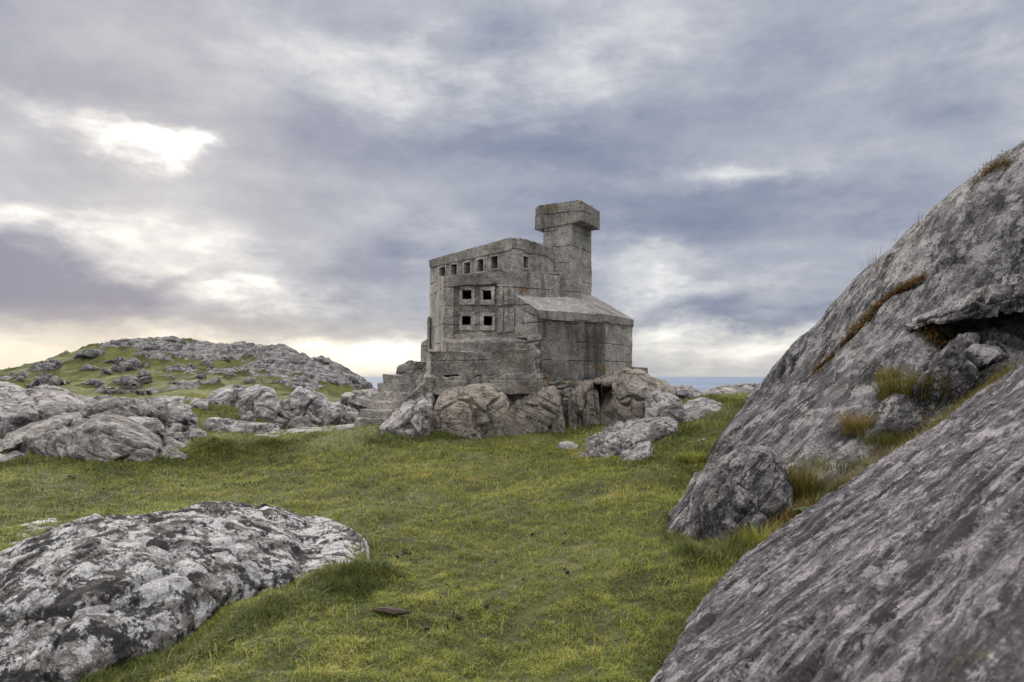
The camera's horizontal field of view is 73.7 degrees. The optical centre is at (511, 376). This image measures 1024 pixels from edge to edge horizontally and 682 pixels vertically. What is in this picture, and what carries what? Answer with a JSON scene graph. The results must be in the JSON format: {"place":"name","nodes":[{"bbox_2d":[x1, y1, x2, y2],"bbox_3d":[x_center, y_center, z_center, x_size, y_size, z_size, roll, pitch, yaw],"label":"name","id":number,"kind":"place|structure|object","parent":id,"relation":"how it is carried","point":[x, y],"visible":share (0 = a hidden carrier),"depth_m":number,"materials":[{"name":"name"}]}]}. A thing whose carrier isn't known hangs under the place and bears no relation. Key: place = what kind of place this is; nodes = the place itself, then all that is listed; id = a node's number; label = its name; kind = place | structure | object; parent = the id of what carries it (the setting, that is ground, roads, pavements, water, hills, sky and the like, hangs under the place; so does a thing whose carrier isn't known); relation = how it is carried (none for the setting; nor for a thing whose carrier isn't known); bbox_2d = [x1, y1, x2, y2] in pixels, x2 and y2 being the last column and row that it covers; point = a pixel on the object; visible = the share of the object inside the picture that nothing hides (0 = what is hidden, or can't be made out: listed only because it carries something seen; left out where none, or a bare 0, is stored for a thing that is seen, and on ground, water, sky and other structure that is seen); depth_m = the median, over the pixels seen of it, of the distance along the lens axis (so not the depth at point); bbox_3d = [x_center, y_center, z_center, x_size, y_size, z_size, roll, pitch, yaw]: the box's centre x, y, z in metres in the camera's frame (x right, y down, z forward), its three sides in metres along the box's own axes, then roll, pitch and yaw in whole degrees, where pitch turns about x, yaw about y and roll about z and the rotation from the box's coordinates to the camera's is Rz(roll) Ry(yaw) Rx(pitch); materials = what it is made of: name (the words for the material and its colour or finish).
{"place":"outdoors","nodes":[
{"label":"outdoors","id":0,"kind":"place"},
{"bbox_2d":[0,336,377,397],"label":"hill","id":1,"kind":"structure","parent":0,"point":[247,361],"depth_m":54.94,"materials":[{"name":"plant"}]},
{"bbox_2d":[11,376,24,382],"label":"hill outcrop","id":2,"kind":"object","parent":1,"relation":"on","point":[20,378],"visible":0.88,"depth_m":52.93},
{"bbox_2d":[9,370,28,377],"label":"hill outcrop","id":3,"kind":"object","parent":1,"relation":"on","point":[23,373],"visible":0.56,"depth_m":54.44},
{"bbox_2d":[35,372,52,378],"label":"hill outcrop","id":4,"kind":"object","parent":1,"relation":"on","point":[42,374],"visible":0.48,"depth_m":53.48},
{"bbox_2d":[24,376,64,387],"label":"hill outcrop","id":5,"kind":"object","parent":1,"relation":"on","point":[48,381],"visible":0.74,"depth_m":45.06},
{"bbox_2d":[28,359,65,371],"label":"hill outcrop","id":6,"kind":"object","parent":1,"relation":"on","point":[51,365],"visible":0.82,"depth_m":56.28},
{"bbox_2d":[69,349,105,361],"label":"hill outcrop","id":7,"kind":"object","parent":1,"relation":"on","point":[92,353],"visible":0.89,"depth_m":58.80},
{"bbox_2d":[79,364,99,370],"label":"hill outcrop","id":8,"kind":"object","parent":1,"relation":"on","point":[87,367],"visible":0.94,"depth_m":54.77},
{"bbox_2d":[81,378,105,387],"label":"hill outcrop","id":9,"kind":"object","parent":1,"relation":"on","point":[96,383],"visible":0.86,"depth_m":46.57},
{"bbox_2d":[100,368,111,374],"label":"hill outcrop","id":10,"kind":"object","parent":1,"relation":"on","point":[103,371],"visible":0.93,"depth_m":52.97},
{"bbox_2d":[95,385,123,394],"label":"hill outcrop","id":11,"kind":"object","parent":1,"relation":"on","point":[106,389],"visible":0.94,"depth_m":43.50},
{"bbox_2d":[103,357,127,362],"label":"hill outcrop","id":12,"kind":"object","parent":1,"relation":"on","point":[117,359],"visible":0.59,"depth_m":57.86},
{"bbox_2d":[110,338,134,344],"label":"hill outcrop","id":13,"kind":"object","parent":1,"relation":"on","point":[129,341],"visible":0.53,"depth_m":62.11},
{"bbox_2d":[109,358,144,372],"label":"hill outcrop","id":14,"kind":"object","parent":1,"relation":"on","point":[133,364],"visible":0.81,"depth_m":53.64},
{"bbox_2d":[111,375,142,389],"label":"hill outcrop","id":15,"kind":"object","parent":1,"relation":"on","point":[129,382],"visible":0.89,"depth_m":44.88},
{"bbox_2d":[124,389,151,395],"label":"hill outcrop","id":16,"kind":"object","parent":1,"relation":"on","point":[142,392],"visible":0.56,"depth_m":41.81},
{"bbox_2d":[137,369,151,383],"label":"hill outcrop","id":17,"kind":"object","parent":1,"relation":"on","point":[144,376],"visible":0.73,"depth_m":46.70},
{"bbox_2d":[135,341,166,352],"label":"hill outcrop","id":18,"kind":"object","parent":1,"relation":"on","point":[152,347],"visible":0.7,"depth_m":60.74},
{"bbox_2d":[165,338,186,344],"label":"hill outcrop","id":19,"kind":"object","parent":1,"relation":"on","point":[180,340],"visible":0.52,"depth_m":64.54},
{"bbox_2d":[170,380,183,384],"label":"hill outcrop","id":20,"kind":"object","parent":1,"relation":"on","point":[175,382],"visible":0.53,"depth_m":45.02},
{"bbox_2d":[170,364,186,367],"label":"hill outcrop","id":21,"kind":"object","parent":1,"relation":"on","point":[178,365],"visible":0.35,"depth_m":54.82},
{"bbox_2d":[187,363,197,368],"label":"hill outcrop","id":22,"kind":"object","parent":1,"relation":"on","point":[191,365],"visible":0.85,"depth_m":55.42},
{"bbox_2d":[194,373,205,378],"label":"hill outcrop","id":23,"kind":"object","parent":1,"relation":"on","point":[201,376],"visible":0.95,"depth_m":48.70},
{"bbox_2d":[199,358,212,367],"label":"hill outcrop","id":24,"kind":"object","parent":1,"relation":"on","point":[206,362],"visible":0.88,"depth_m":56.80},
{"bbox_2d":[208,342,239,348],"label":"hill outcrop","id":25,"kind":"object","parent":1,"relation":"on","point":[220,344],"visible":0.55,"depth_m":61.54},
{"bbox_2d":[222,356,230,362],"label":"hill outcrop","id":26,"kind":"object","parent":1,"relation":"on","point":[227,359],"visible":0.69,"depth_m":58.28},
{"bbox_2d":[244,377,254,382],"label":"hill outcrop","id":27,"kind":"object","parent":1,"relation":"on","point":[249,379],"visible":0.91,"depth_m":46.57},
{"bbox_2d":[246,343,264,350],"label":"hill outcrop","id":28,"kind":"object","parent":1,"relation":"on","point":[247,344],"visible":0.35,"depth_m":61.80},
{"bbox_2d":[264,358,283,364],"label":"hill outcrop","id":29,"kind":"object","parent":1,"relation":"on","point":[271,360],"visible":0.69,"depth_m":55.92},
{"bbox_2d":[276,368,286,372],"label":"hill outcrop","id":30,"kind":"object","parent":1,"relation":"on","point":[281,370],"visible":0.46,"depth_m":53.65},
{"bbox_2d":[290,357,307,364],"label":"hill outcrop","id":31,"kind":"object","parent":1,"relation":"on","point":[301,360],"visible":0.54,"depth_m":55.99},
{"bbox_2d":[312,359,332,365],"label":"hill outcrop","id":32,"kind":"object","parent":1,"relation":"on","point":[323,361],"visible":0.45,"depth_m":57.16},
{"bbox_2d":[321,376,341,385],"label":"hill outcrop","id":33,"kind":"object","parent":1,"relation":"on","point":[333,380],"visible":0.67,"depth_m":52.15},
{"bbox_2d":[345,374,361,384],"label":"hill outcrop","id":34,"kind":"object","parent":1,"relation":"on","point":[352,378],"visible":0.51,"depth_m":55.21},
{"bbox_2d":[353,382,372,388],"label":"hill outcrop","id":35,"kind":"object","parent":1,"relation":"on","point":[367,385],"visible":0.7,"depth_m":58.07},
{"bbox_2d":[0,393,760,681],"bbox_3d":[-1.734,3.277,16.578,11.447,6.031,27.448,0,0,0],"label":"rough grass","id":36,"kind":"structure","parent":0,"point":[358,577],"depth_m":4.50,"materials":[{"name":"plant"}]},
{"bbox_2d":[3,395,965,681],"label":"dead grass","id":37,"kind":"structure","parent":0,"point":[401,563],"depth_m":5.19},
{"bbox_2d":[0,381,992,681],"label":"ground","id":38,"kind":"structure","parent":0,"point":[518,614],"depth_m":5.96,"materials":[{"name":"plant"}]},
{"bbox_2d":[0,381,25,392],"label":"rock outcrop","id":39,"kind":"object","parent":38,"relation":"on","point":[8,387],"visible":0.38,"depth_m":15.95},
{"bbox_2d":[0,434,26,453],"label":"rock slab","id":40,"kind":"object","parent":38,"relation":"on","point":[18,443],"visible":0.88,"depth_m":9.47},
{"bbox_2d":[0,449,29,463],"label":"rock slab","id":41,"kind":"object","parent":38,"relation":"on","point":[15,454],"visible":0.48,"depth_m":9.23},
{"bbox_2d":[9,518,58,544],"bbox_3d":[-4.236,1.888,6.034,0.864,1.083,2.118,0,0,0],"label":"rock slab","id":42,"kind":"object","parent":38,"relation":"on","point":[38,527],"visible":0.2,"depth_m":6.29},
{"bbox_2d":[0,412,82,446],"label":"rock slab","id":43,"kind":"object","parent":38,"relation":"on","point":[32,431],"visible":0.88,"depth_m":10.30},
{"bbox_2d":[0,386,85,438],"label":"rock outcrop","id":44,"kind":"object","parent":38,"relation":"on","point":[20,409],"visible":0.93,"depth_m":11.45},
{"bbox_2d":[76,394,95,401],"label":"rock outcrop","id":45,"kind":"object","parent":38,"relation":"on","point":[85,398],"visible":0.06,"depth_m":13.92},
{"bbox_2d":[27,414,164,461],"bbox_3d":[-6.212,1.869,10.245,1.738,2.625,3.241,0,0,-35],"label":"rock outcrop","id":46,"kind":"object","parent":38,"relation":"on","point":[106,437],"visible":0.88,"depth_m":9.45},
{"bbox_2d":[77,394,146,418],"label":"rock outcrop","id":47,"kind":"object","parent":38,"relation":"on","point":[107,404],"visible":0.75,"depth_m":11.54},
{"bbox_2d":[127,416,165,443],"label":"rock outcrop","id":48,"kind":"object","parent":38,"relation":"on","point":[156,426],"visible":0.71,"depth_m":10.34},
{"bbox_2d":[135,397,166,429],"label":"rock outcrop","id":49,"kind":"object","parent":38,"relation":"on","point":[154,407],"visible":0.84,"depth_m":11.70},
{"bbox_2d":[160,443,188,459],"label":"rock outcrop","id":50,"kind":"object","parent":38,"relation":"on","point":[169,450],"visible":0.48,"depth_m":9.51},
{"bbox_2d":[165,423,190,447],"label":"rock outcrop","id":51,"kind":"object","parent":38,"relation":"on","point":[177,435],"visible":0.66,"depth_m":10.02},
{"bbox_2d":[149,395,208,410],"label":"rock outcrop","id":52,"kind":"object","parent":38,"relation":"on","point":[200,403],"visible":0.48,"depth_m":14.39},
{"bbox_2d":[167,403,197,430],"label":"rock outcrop","id":53,"kind":"object","parent":38,"relation":"on","point":[184,415],"visible":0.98,"depth_m":11.29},
{"bbox_2d":[0,501,370,681],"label":"boulder","id":54,"kind":"object","parent":38,"relation":"on","point":[79,597],"visible":0.94,"depth_m":4.19,"materials":[{"name":"stone"}]},
{"bbox_2d":[189,425,206,438],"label":"rock outcrop","id":55,"kind":"object","parent":38,"relation":"on","point":[196,431],"visible":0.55,"depth_m":10.37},
{"bbox_2d":[206,384,274,410],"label":"rock outcrop","id":56,"kind":"object","parent":38,"relation":"on","point":[238,396],"visible":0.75,"depth_m":14.75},
{"bbox_2d":[205,417,285,433],"bbox_3d":[-4.648,1.894,12.220,1.652,2.357,1.284,0,0,0],"label":"rock slab","id":57,"kind":"object","parent":38,"relation":"on","point":[217,424],"visible":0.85,"depth_m":11.86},
{"bbox_2d":[238,406,255,422],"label":"rock outcrop","id":58,"kind":"object","parent":38,"relation":"on","point":[248,416],"visible":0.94,"depth_m":13.01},
{"bbox_2d":[253,389,278,421],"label":"rock outcrop","id":59,"kind":"object","parent":38,"relation":"on","point":[265,401],"visible":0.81,"depth_m":13.70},
{"bbox_2d":[255,434,279,437],"bbox_3d":[-4.026,1.456,11.235,0.382,1.082,0.627,0,0,-19],"label":"rock slab","id":60,"kind":"object","parent":38,"relation":"on","point":[275,435],"visible":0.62,"depth_m":11.12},
{"bbox_2d":[274,398,318,428],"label":"rock outcrop","id":61,"kind":"object","parent":38,"relation":"on","point":[285,415],"visible":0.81,"depth_m":12.99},
{"bbox_2d":[290,386,327,426],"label":"rock outcrop","id":62,"kind":"object","parent":38,"relation":"on","point":[310,402],"visible":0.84,"depth_m":13.39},
{"bbox_2d":[286,423,353,432],"bbox_3d":[-3.240,1.373,12.032,1.427,1.196,0.968,0,0,-24],"label":"rock slab","id":63,"kind":"object","parent":38,"relation":"on","point":[339,427],"visible":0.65,"depth_m":11.79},
{"bbox_2d":[323,401,359,426],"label":"rock outcrop","id":64,"kind":"object","parent":38,"relation":"on","point":[337,413],"visible":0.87,"depth_m":12.82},
{"bbox_2d":[341,389,377,414],"bbox_3d":[-3.310,1.549,15.164,0.938,2.559,2.186,0,0,-13],"label":"rock slab","id":65,"kind":"object","parent":38,"relation":"on","point":[356,399],"visible":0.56,"depth_m":14.43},
{"bbox_2d":[372,606,410,614],"bbox_3d":[-0.711,1.379,4.018,0.230,0.038,0.073,0,0,20],"label":"driftwood","id":66,"kind":"object","parent":38,"relation":"on","point":[387,610],"visible":1,"depth_m":4.00,"materials":[{"name":"brown wood"}]},
{"bbox_2d":[379,392,437,437],"bbox_3d":[-1.620,1.077,11.781,1.210,1.730,2.630,0,0,0],"label":"boulder","id":67,"kind":"object","parent":38,"relation":"on","point":[410,417],"visible":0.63,"depth_m":10.82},
{"bbox_2d":[434,383,508,439],"bbox_3d":[-0.668,0.909,11.382,1.245,1.625,1.634,0,0,0],"label":"boulder","id":68,"kind":"object","parent":38,"relation":"on","point":[477,411],"visible":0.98,"depth_m":10.80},
{"bbox_2d":[354,200,647,428],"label":"concrete castle","id":69,"kind":"structure","parent":38,"relation":"on","point":[515,316],"depth_m":12.12,"materials":[{"name":"concrete"}]},
{"bbox_2d":[403,360,414,365],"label":"stone","id":70,"kind":"object","parent":69,"relation":"on","point":[409,362],"visible":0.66,"depth_m":13.51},
{"bbox_2d":[438,265,446,277],"bbox_3d":[-1.373,-2.100,13.653,0.241,0.235,0.064,0,0,43],"label":"window frame","id":71,"kind":"structure","parent":69,"relation":"in","point":[439,267],"depth_m":13.69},
{"bbox_2d":[450,262,457,274],"bbox_3d":[-1.123,-2.101,13.419,0.240,0.276,0.062,0,0,43],"label":"window frame","id":72,"kind":"structure","parent":69,"relation":"in","point":[451,264],"depth_m":13.46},
{"bbox_2d":[463,260,471,273],"bbox_3d":[-0.847,-2.092,13.159,0.241,0.286,0.062,0,0,44],"label":"window frame","id":73,"kind":"structure","parent":69,"relation":"in","point":[464,262],"depth_m":13.09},
{"bbox_2d":[476,257,484,273],"bbox_3d":[-0.585,-2.101,12.908,0.236,0.293,0.064,0,0,44],"label":"window frame","id":74,"kind":"structure","parent":69,"relation":"in","point":[482,258],"depth_m":12.91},
{"bbox_2d":[490,254,499,270],"bbox_3d":[-0.310,-2.116,12.652,0.244,0.290,0.064,0,0,43],"label":"window frame","id":75,"kind":"structure","parent":69,"relation":"in","point":[491,256],"depth_m":12.67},
{"bbox_2d":[522,254,529,269],"bbox_3d":[0.236,-2.104,12.563,0.062,0.273,0.217,0,0,40],"label":"window frame","id":76,"kind":"structure","parent":69,"relation":"in","point":[527,256],"depth_m":12.60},
{"bbox_2d":[506,393,526,405],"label":"rock outcrop","id":77,"kind":"object","parent":38,"relation":"on","point":[512,398],"visible":0.07,"depth_m":11.50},
{"bbox_2d":[505,385,564,435],"bbox_3d":[0.382,1.034,11.562,1.004,1.780,1.399,0,0,0],"label":"boulder","id":78,"kind":"object","parent":38,"relation":"on","point":[541,410],"visible":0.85,"depth_m":10.93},
{"bbox_2d":[556,441,577,449],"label":"stone","id":79,"kind":"object","parent":38,"relation":"on","point":[567,444],"visible":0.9,"depth_m":9.36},
{"bbox_2d":[568,379,599,427],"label":"boulder","id":80,"kind":"object","parent":38,"relation":"on","point":[584,407],"visible":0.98,"depth_m":11.37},
{"bbox_2d":[594,378,600,400],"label":"stone","id":81,"kind":"object","parent":80,"relation":"on","point":[597,382],"visible":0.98,"depth_m":11.35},
{"bbox_2d":[559,381,617,424],"bbox_3d":[1.256,0.901,12.201,1.248,1.733,1.100,0,0,0],"label":"rock outcrop","id":82,"kind":"object","parent":38,"relation":"on","point":[565,398],"visible":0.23,"depth_m":11.71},
{"bbox_2d":[571,416,677,457],"bbox_3d":[1.598,1.332,9.954,1.614,1.466,2.688,0,0,45],"label":"rock slab","id":83,"kind":"object","parent":38,"relation":"on","point":[616,438],"visible":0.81,"depth_m":9.22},
{"bbox_2d":[600,373,655,424],"bbox_3d":[2.098,0.838,12.236,0.980,1.804,1.749,0,0,9],"label":"boulder","id":84,"kind":"object","parent":38,"relation":"on","point":[625,402],"visible":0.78,"depth_m":11.52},
{"bbox_2d":[602,377,611,398],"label":"stone","id":85,"kind":"object","parent":84,"relation":"on","point":[606,381],"visible":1,"depth_m":11.33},
{"bbox_2d":[612,441,652,462],"bbox_3d":[1.497,1.425,8.478,0.495,1.248,1.051,0,0,11],"label":"rock slab","id":86,"kind":"object","parent":38,"relation":"on","point":[643,450],"visible":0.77,"depth_m":8.21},
{"bbox_2d":[609,367,675,394],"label":"rock outcrop","id":87,"kind":"object","parent":38,"relation":"on","point":[659,384],"visible":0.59,"depth_m":12.56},
{"bbox_2d":[645,390,684,422],"bbox_3d":[2.650,1.004,11.685,0.715,1.553,1.766,0,0,13],"label":"rock slab","id":88,"kind":"object","parent":38,"relation":"on","point":[658,403],"visible":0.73,"depth_m":11.02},
{"bbox_2d":[671,385,701,399],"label":"rock outcrop","id":89,"kind":"object","parent":38,"relation":"on","point":[684,391],"visible":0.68,"depth_m":16.15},
{"bbox_2d":[677,448,706,462],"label":"grass tuft","id":90,"kind":"object","parent":38,"relation":"on","point":[691,457],"visible":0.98,"depth_m":7.96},
{"bbox_2d":[683,397,722,421],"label":"rock outcrop","id":91,"kind":"object","parent":38,"relation":"on","point":[696,408],"visible":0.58,"depth_m":10.58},
{"bbox_2d":[700,383,758,394],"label":"rock outcrop","id":92,"kind":"object","parent":38,"relation":"on","point":[742,388],"visible":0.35,"depth_m":15.42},
{"bbox_2d":[668,443,792,542],"bbox_3d":[1.731,1.381,5.485,0.966,1.689,1.497,0,0,19],"label":"rock outcrop","id":93,"kind":"object","parent":38,"relation":"on","point":[737,486],"visible":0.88,"depth_m":5.00,"materials":[{"name":"stone"}]},
{"bbox_2d":[733,517,783,547],"bbox_3d":[1.672,1.046,4.596,0.494,0.208,0.420,0,0,0],"label":"grass tuft","id":94,"kind":"object","parent":38,"relation":"on","point":[756,536],"visible":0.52,"depth_m":4.59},
{"bbox_2d":[650,361,1023,681],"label":"rock slab","id":95,"kind":"object","parent":38,"relation":"on","point":[904,562],"visible":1,"depth_m":2.41,"materials":[{"name":"stone"}]},
{"bbox_2d":[792,506,807,511],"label":"leafy plant","id":96,"kind":"object","parent":95,"relation":"on","point":[803,508],"visible":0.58,"depth_m":4.82,"materials":[{"name":"green plant"}]},
{"bbox_2d":[706,141,1023,503],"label":"rock slab","id":97,"kind":"object","parent":38,"relation":"on","point":[967,238],"visible":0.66,"depth_m":7.07,"materials":[{"name":"stone"}]},
{"bbox_2d":[776,451,846,504],"bbox_3d":[2.246,0.762,5.197,0.699,0.414,0.574,0,0,0],"label":"grass tuft","id":98,"kind":"object","parent":97,"relation":"on","point":[801,484],"visible":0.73,"depth_m":5.13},
{"bbox_2d":[805,449,867,473],"bbox_3d":[2.624,0.667,5.470,0.689,0.211,0.515,0,0,0],"label":"grass tuft","id":99,"kind":"object","parent":97,"relation":"on","point":[848,466],"visible":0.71,"depth_m":5.39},
{"bbox_2d":[835,403,891,435],"bbox_3d":[2.985,0.362,5.824,0.712,0.289,0.592,0,0,0],"label":"grass tuft","id":100,"kind":"object","parent":97,"relation":"on","point":[859,426],"visible":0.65,"depth_m":5.76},
{"bbox_2d":[858,258,878,277],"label":"dry twigs","id":101,"kind":"object","parent":97,"relation":"on","point":[868,268],"visible":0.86,"depth_m":8.10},
{"bbox_2d":[807,270,930,374],"bbox_3d":[3.793,-0.575,7.319,1.266,1.128,0.310,0,0,0],"label":"heather","id":102,"kind":"object","parent":97,"relation":"on","point":[873,310],"visible":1,"depth_m":7.31,"materials":[{"name":"brown plant"}]},
{"bbox_2d":[862,247,893,268],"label":"dry twigs","id":103,"kind":"object","parent":97,"relation":"on","point":[875,264],"visible":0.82,"depth_m":8.10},
{"bbox_2d":[856,426,914,446],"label":"grass tuft","id":104,"kind":"object","parent":97,"relation":"on","point":[883,441],"visible":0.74,"depth_m":5.53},
{"bbox_2d":[874,362,902,381],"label":"grass tuft","id":105,"kind":"object","parent":97,"relation":"on","point":[886,371],"visible":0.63,"depth_m":6.32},
{"bbox_2d":[857,363,967,400],"bbox_3d":[3.572,0.035,5.979,1.083,0.359,0.871,0,0,0],"label":"grass tuft","id":106,"kind":"object","parent":97,"relation":"on","point":[885,391],"visible":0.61,"depth_m":5.84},
{"bbox_2d":[912,324,957,350],"bbox_3d":[4.079,-0.349,6.591,0.428,0.471,0.433,0,0,-34],"label":"heather","id":107,"kind":"object","parent":97,"relation":"attached to","point":[931,335],"visible":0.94,"depth_m":6.57,"materials":[{"name":"brown plant"}]},
{"bbox_2d":[901,272,1023,330],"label":"rock outcrop","id":108,"kind":"object","parent":97,"relation":"on","point":[1004,294],"visible":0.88,"depth_m":6.20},
{"bbox_2d":[971,150,1018,180],"bbox_3d":[5.502,-2.359,7.757,0.520,0.394,0.360,0,0,31],"label":"heather","id":109,"kind":"object","parent":97,"relation":"on","point":[995,165],"visible":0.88,"depth_m":7.71,"materials":[{"name":"brown plant"}]},
{"bbox_2d":[716,357,1023,543],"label":"gully grass","id":110,"kind":"structure","parent":38,"relation":"on","point":[819,496],"depth_m":5.18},
{"bbox_2d":[864,383,925,444],"bbox_3d":[3.363,0.804,5.983,0.458,1.500,1.099,0,0,31],"label":"rock outcrop","id":111,"kind":"object","parent":38,"relation":"on","point":[903,411],"visible":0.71,"depth_m":5.64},
{"bbox_2d":[913,327,1023,413],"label":"rock outcrop","id":112,"kind":"object","parent":38,"relation":"on","point":[970,357],"visible":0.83,"depth_m":5.82,"materials":[{"name":"stone"}]},
{"bbox_2d":[1002,348,1023,364],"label":"rock outcrop","id":113,"kind":"object","parent":38,"relation":"on","point":[1013,357],"visible":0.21,"depth_m":5.85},
{"bbox_2d":[0,0,1023,376],"label":"sky","id":114,"kind":"structure","parent":0,"point":[291,173],"materials":[{"name":"grey"}]},
{"bbox_2d":[364,377,764,391],"bbox_3d":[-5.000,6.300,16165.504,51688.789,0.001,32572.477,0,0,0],"label":"sea","id":115,"kind":"structure","parent":0,"point":[702,384],"depth_m":891.85,"materials":[{"name":"liquid"}]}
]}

